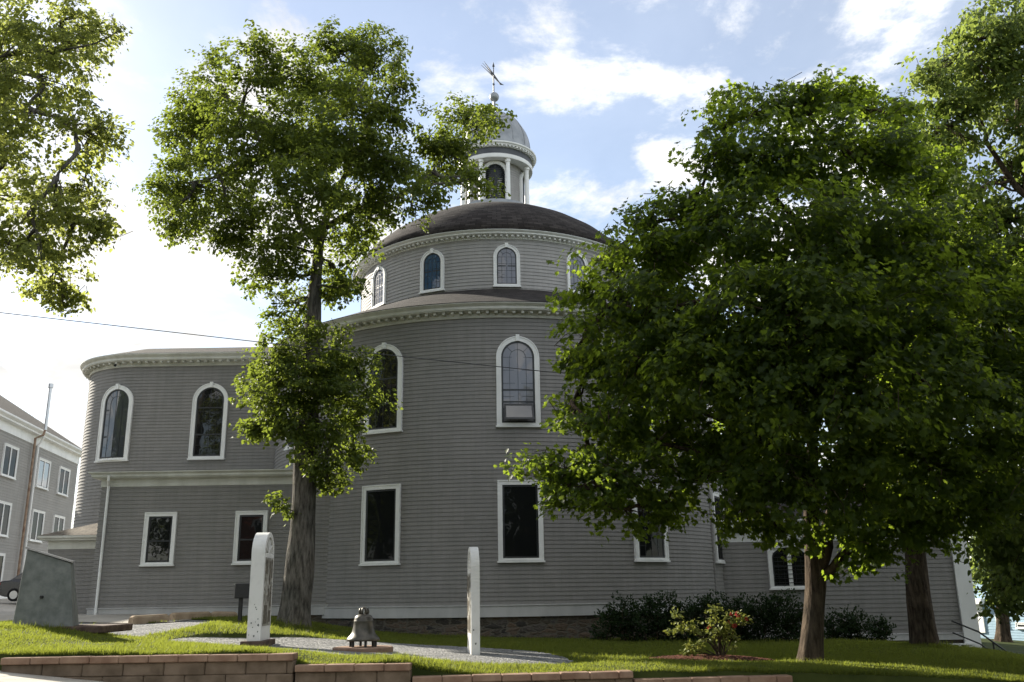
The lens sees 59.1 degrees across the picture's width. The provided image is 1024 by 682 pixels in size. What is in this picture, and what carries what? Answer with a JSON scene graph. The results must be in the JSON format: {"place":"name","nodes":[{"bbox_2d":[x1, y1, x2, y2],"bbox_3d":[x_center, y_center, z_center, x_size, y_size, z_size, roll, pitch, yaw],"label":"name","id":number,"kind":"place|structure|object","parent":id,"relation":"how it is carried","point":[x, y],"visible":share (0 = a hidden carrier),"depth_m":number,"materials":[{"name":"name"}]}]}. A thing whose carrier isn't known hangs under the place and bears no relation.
{"place":"outdoors","nodes":[
{"label":"outdoors","id":0,"kind":"place"},
{"bbox_2d":[0,671,102,681],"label":"pavement","id":1,"kind":"structure","parent":0,"point":[10,677],"depth_m":13.34,"materials":[{"name":"concrete"}]},
{"bbox_2d":[0,652,297,681],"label":"retaining wall","id":2,"kind":"structure","parent":1,"relation":"on","point":[269,667],"depth_m":13.64,"materials":[{"name":"brick"}]},
{"bbox_2d":[295,662,411,681],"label":"retaining wall","id":3,"kind":"structure","parent":1,"relation":"on","point":[368,672],"depth_m":13.58,"materials":[{"name":"brick"}]},
{"bbox_2d":[412,670,632,681],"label":"retaining wall","id":4,"kind":"structure","parent":1,"relation":"on","point":[600,676],"depth_m":13.73,"materials":[{"name":"stone"}]},
{"bbox_2d":[632,674,792,681],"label":"retaining wall","id":5,"kind":"structure","parent":1,"relation":"on","point":[761,678],"depth_m":13.99,"materials":[{"name":"stone"}]},
{"bbox_2d":[0,598,191,622],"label":"parking lot","id":6,"kind":"structure","parent":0,"point":[7,609],"depth_m":28.54,"materials":[{"name":"grey asphalt"}]},
{"bbox_2d":[0,572,22,600],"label":"parked car","id":7,"kind":"object","parent":6,"relation":"on","point":[9,589],"visible":0.3,"depth_m":45.09,"materials":[{"name":"black paint"}]},
{"bbox_2d":[169,611,210,619],"bbox_3d":[-9.682,8.281,27.218,0.260,0.237,1.286,-13,-20,37],"label":"parking stop","id":8,"kind":"object","parent":6,"relation":"on","point":[180,615],"visible":0.78,"depth_m":27.01,"materials":[{"name":"beige concrete"}]},
{"bbox_2d":[211,611,236,616],"bbox_3d":[-8.918,8.497,27.985,0.768,0.257,0.260,8,-18,-30],"label":"parking stop","id":9,"kind":"object","parent":6,"relation":"on","point":[222,613],"visible":0.68,"depth_m":27.89,"materials":[{"name":"beige concrete"}]},
{"bbox_2d":[79,620,208,635],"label":"gravel path","id":10,"kind":"structure","parent":0,"point":[140,629],"depth_m":23.48,"materials":[{"name":"grey gravel"}]},
{"bbox_2d":[128,614,168,623],"bbox_3d":[-10.264,7.869,25.570,0.260,0.252,1.188,-11,-18,31],"label":"parking stop","id":11,"kind":"object","parent":10,"relation":"on","point":[142,619],"visible":0.93,"depth_m":25.41,"materials":[{"name":"beige concrete"}]},
{"bbox_2d":[0,312,565,373],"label":"overhead cable","id":12,"kind":"object","parent":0,"point":[275,343],"visible":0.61,"depth_m":23.34,"materials":[{"name":"black metal"}]},
{"bbox_2d":[0,614,1023,681],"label":"lawn","id":13,"kind":"structure","parent":0,"point":[1016,646],"depth_m":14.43,"materials":[{"name":"green plant"}]},
{"bbox_2d":[0,383,81,598],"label":"parish building","id":14,"kind":"structure","parent":13,"relation":"on","point":[39,462],"depth_m":54.09,"materials":[{"name":"white paint"}]},
{"bbox_2d":[0,553,5,581],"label":"window","id":15,"kind":"structure","parent":14,"relation":"in","point":[2,555],"depth_m":50.15,"materials":[{"name":"white paint"}]},
{"bbox_2d":[0,500,11,537],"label":"window","id":16,"kind":"structure","parent":14,"relation":"in","point":[5,507],"depth_m":50.43,"materials":[{"name":"grey glass"}]},
{"bbox_2d":[0,443,19,479],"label":"window","id":17,"kind":"structure","parent":14,"relation":"in","point":[10,455],"depth_m":50.85,"materials":[{"name":"grey glass"}]},
{"bbox_2d":[28,509,44,542],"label":"window","id":18,"kind":"structure","parent":14,"relation":"in","point":[37,516],"depth_m":55.22,"materials":[{"name":"white paint"}]},
{"bbox_2d":[35,457,51,490],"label":"window","id":19,"kind":"structure","parent":14,"relation":"in","point":[44,466],"depth_m":56.15,"materials":[{"name":"glass"}]},
{"bbox_2d":[51,514,64,532],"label":"window","id":20,"kind":"structure","parent":14,"relation":"in","point":[58,523],"depth_m":59.00,"materials":[{"name":"white paint"}]},
{"bbox_2d":[56,466,70,496],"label":"window","id":21,"kind":"structure","parent":14,"relation":"in","point":[63,480],"depth_m":59.86,"materials":[{"name":"grey glass"}]},
{"bbox_2d":[0,0,135,317],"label":"overhanging tree","id":22,"kind":"object","parent":13,"relation":"on","point":[26,40],"visible":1,"depth_m":22.44,"materials":[{"name":"green plant"}]},
{"bbox_2d":[13,547,132,633],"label":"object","id":23,"kind":"structure","parent":13,"relation":"on","point":[47,591],"depth_m":18.24,"materials":[{"name":"grey concrete"}]},
{"bbox_2d":[234,583,249,621],"bbox_3d":[-7.223,7.051,24.272,0.440,1.040,0.205,-1,-16,0],"label":"notice box","id":24,"kind":"object","parent":13,"relation":"on","point":[241,591],"visible":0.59,"depth_m":24.26,"materials":[{"name":"black metal"}]},
{"bbox_2d":[131,16,517,627],"bbox_3d":[-5.965,-1.565,27.303,12.452,19.601,8.954,-1,-16,0],"label":"linden tree","id":25,"kind":"object","parent":13,"relation":"on","point":[280,147],"visible":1,"depth_m":26.50,"materials":[{"name":"green plant"}]},
{"bbox_2d":[169,637,572,664],"bbox_3d":[-3.296,6.357,18.712,9.100,0.520,6.860,-1,-16,0],"label":"gravel bed","id":26,"kind":"object","parent":13,"relation":"on","point":[486,655],"visible":0.48,"depth_m":19.50,"materials":[{"name":"grey gravel"}]},
{"bbox_2d":[240,532,274,646],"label":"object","id":27,"kind":"object","parent":26,"relation":"on","point":[260,598],"visible":0.98,"depth_m":19.81,"materials":[{"name":"beige stone"}]},
{"bbox_2d":[332,645,392,652],"bbox_3d":[-3.083,6.393,18.683,1.240,0.135,1.240,-1,-16,0],"label":"brick pad","id":28,"kind":"object","parent":26,"relation":"on","point":[371,648],"visible":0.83,"depth_m":18.31,"materials":[{"name":"brick"}]},
{"bbox_2d":[346,607,379,647],"bbox_3d":[-3.090,5.946,18.808,0.684,0.791,0.684,-1,-16,0],"label":"bronze bell","id":29,"kind":"object","parent":28,"relation":"on","point":[363,630],"visible":1,"depth_m":18.64,"materials":[{"name":"black metal"}]},
{"bbox_2d":[467,547,479,654],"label":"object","id":30,"kind":"object","parent":26,"relation":"on","point":[473,602],"visible":1,"depth_m":18.82,"materials":[{"name":"beige stone"}]},
{"bbox_2d":[37,62,981,646],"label":"round church","id":31,"kind":"structure","parent":13,"relation":"on","point":[177,484],"depth_m":30.20,"materials":[{"name":"grey wood"}]},
{"bbox_2d":[94,384,133,462],"bbox_3d":[-15.852,3.260,36.091,1.533,3.130,0.237,-5,-16,14],"label":"arched window","id":32,"kind":"structure","parent":31,"relation":"in","point":[115,423],"depth_m":36.04,"materials":[{"name":"black glass"}]},
{"bbox_2d":[139,512,177,566],"bbox_3d":[-11.759,6.600,30.124,1.140,1.767,0.160,-1,-16,0],"label":"window","id":33,"kind":"structure","parent":31,"relation":"in","point":[160,528],"depth_m":30.11,"materials":[{"name":"glass"}]},
{"bbox_2d":[187,382,228,459],"bbox_3d":[-12.051,3.163,35.961,1.480,3.130,0.160,-1,-16,0],"label":"arched window","id":34,"kind":"structure","parent":31,"relation":"in","point":[209,415],"depth_m":35.93,"materials":[{"name":"glass"}]},
{"bbox_2d":[231,510,268,564],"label":"window","id":35,"kind":"structure","parent":31,"relation":"in","point":[247,523],"depth_m":30.18,"materials":[{"name":"glass"}]},
{"bbox_2d":[284,375,298,450],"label":"arched window","id":36,"kind":"structure","parent":31,"relation":"in","point":[286,447],"depth_m":33.08,"materials":[{"name":"white paint"}]},
{"bbox_2d":[371,265,386,308],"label":"arched window","id":37,"kind":"structure","parent":31,"relation":"in","point":[379,277],"depth_m":36.28,"materials":[{"name":"white paint"}]},
{"bbox_2d":[358,484,400,565],"bbox_3d":[-4.234,5.925,29.140,1.501,2.550,0.160,-8,-17,23],"label":"window","id":38,"kind":"structure","parent":31,"relation":"in","point":[381,504],"depth_m":29.12,"materials":[{"name":"black glass"}]},
{"bbox_2d":[362,342,402,434],"bbox_3d":[-4.308,1.564,30.344,1.501,3.100,0.182,-8,-17,23],"label":"arched window","id":39,"kind":"structure","parent":31,"relation":"in","point":[384,421],"depth_m":30.22,"materials":[{"name":"white paint"}]},
{"bbox_2d":[419,248,444,294],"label":"arched window","id":40,"kind":"structure","parent":31,"relation":"in","point":[432,264],"depth_m":34.58,"materials":[{"name":"glass"}]},
{"bbox_2d":[493,243,520,287],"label":"arched window","id":41,"kind":"structure","parent":31,"relation":"in","point":[506,258],"depth_m":34.13,"materials":[{"name":"grey glass"}]},
{"bbox_2d":[496,334,541,427],"bbox_3d":[0.208,1.267,29.536,1.501,3.100,0.403,0,-16,-5],"label":"arched window","id":42,"kind":"structure","parent":31,"relation":"in","point":[517,390],"depth_m":29.60,"materials":[{"name":"grey glass"}]},
{"bbox_2d":[497,480,544,562],"bbox_3d":[0.267,5.659,28.439,1.501,2.550,0.160,0,-16,-5],"label":"window","id":43,"kind":"structure","parent":31,"relation":"in","point":[520,536],"depth_m":28.41,"materials":[{"name":"black glass"}]},
{"bbox_2d":[566,250,588,293],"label":"arched window","id":44,"kind":"structure","parent":31,"relation":"in","point":[581,262],"depth_m":34.98,"materials":[{"name":"white paint"}]},
{"bbox_2d":[632,484,670,561],"bbox_3d":[4.571,6.001,29.913,1.501,2.550,0.160,9,-19,-33],"label":"window","id":45,"kind":"structure","parent":31,"relation":"in","point":[657,550],"depth_m":29.72,"materials":[{"name":"white paint"}]},
{"bbox_2d":[710,491,725,563],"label":"window","id":46,"kind":"structure","parent":31,"relation":"in","point":[718,551],"depth_m":32.79,"materials":[{"name":"white paint"}]},
{"bbox_2d":[767,543,804,589],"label":"arched window","id":47,"kind":"structure","parent":31,"relation":"in","point":[783,574],"depth_m":32.85,"materials":[{"name":"black glass"}]},
{"bbox_2d":[588,589,722,641],"bbox_3d":[4.188,8.038,26.351,3.959,1.564,1.521,-1,-16,0],"label":"evergreen shrub","id":48,"kind":"object","parent":13,"relation":"on","point":[613,615],"visible":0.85,"depth_m":26.25,"materials":[{"name":"green plant"}]},
{"bbox_2d":[650,654,774,660],"bbox_3d":[4.188,6.637,18.880,2.760,0.179,2.220,-1,-16,0],"label":"mulch bed","id":49,"kind":"object","parent":13,"relation":"on","point":[712,657],"visible":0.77,"depth_m":18.45,"materials":[{"name":"brown soil"}]},
{"bbox_2d":[663,604,753,655],"bbox_3d":[4.115,6.132,18.922,1.927,1.208,0.877,-1,-16,0],"label":"flowering bush","id":50,"kind":"object","parent":49,"relation":"on","point":[718,631],"visible":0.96,"depth_m":18.88,"materials":[{"name":"green plant"}]},
{"bbox_2d":[702,587,803,640],"bbox_3d":[7.527,8.239,27.183,3.552,1.669,1.449,-1,-16,0],"label":"evergreen shrub","id":51,"kind":"object","parent":13,"relation":"on","point":[770,616],"visible":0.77,"depth_m":26.96,"materials":[{"name":"green plant"}]},
{"bbox_2d":[493,63,1023,661],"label":"maple tree","id":52,"kind":"object","parent":13,"relation":"on","point":[839,313],"visible":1,"depth_m":17.15,"materials":[{"name":"green plant"}]},
{"bbox_2d":[824,604,896,640],"bbox_3d":[10.928,9.092,29.066,2.796,1.414,1.393,-1,-16,0],"label":"evergreen shrub","id":53,"kind":"object","parent":13,"relation":"on","point":[848,627],"visible":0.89,"depth_m":28.93,"materials":[{"name":"green plant"}]},
{"bbox_2d":[842,201,1020,645],"bbox_3d":[13.613,2.117,27.400,7.254,13.690,5.603,-1,-16,0],"label":"shaded tree","id":54,"kind":"object","parent":13,"relation":"on","point":[922,628],"visible":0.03,"depth_m":26.19,"materials":[{"name":"brown plant"}]},
{"bbox_2d":[886,0,1023,623],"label":"tree","id":55,"kind":"object","parent":13,"relation":"on","point":[969,98],"visible":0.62,"depth_m":24.65,"materials":[{"name":"green plant"}]},
{"bbox_2d":[951,620,1006,651],"bbox_3d":[16.098,10.317,30.893,0.555,1.436,2.266,6,-17,-22],"label":"handrail","id":56,"kind":"object","parent":13,"relation":"on","point":[993,642],"visible":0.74,"depth_m":31.21,"materials":[{"name":"black metal"}]},
{"bbox_2d":[968,526,1021,642],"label":"distant tree","id":57,"kind":"object","parent":13,"relation":"on","point":[1002,632],"visible":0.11,"depth_m":41.74,"materials":[{"name":"green plant"}]},
{"bbox_2d":[970,556,1023,640],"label":"blue house","id":58,"kind":"structure","parent":13,"relation":"on","point":[1016,630],"depth_m":52.68,"materials":[{"name":"wood"}]},
{"bbox_2d":[976,605,985,632],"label":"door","id":59,"kind":"structure","parent":58,"relation":"in","point":[981,622],"depth_m":53.19,"materials":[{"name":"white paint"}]},
{"bbox_2d":[1015,622,1023,628],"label":"window","id":60,"kind":"structure","parent":58,"relation":"in","point":[1020,625],"depth_m":51.03,"materials":[{"name":"white paint"}]},
{"bbox_2d":[0,0,1023,541],"label":"sky","id":61,"kind":"structure","parent":0,"point":[599,91],"materials":[{"name":"blue"}]}
]}

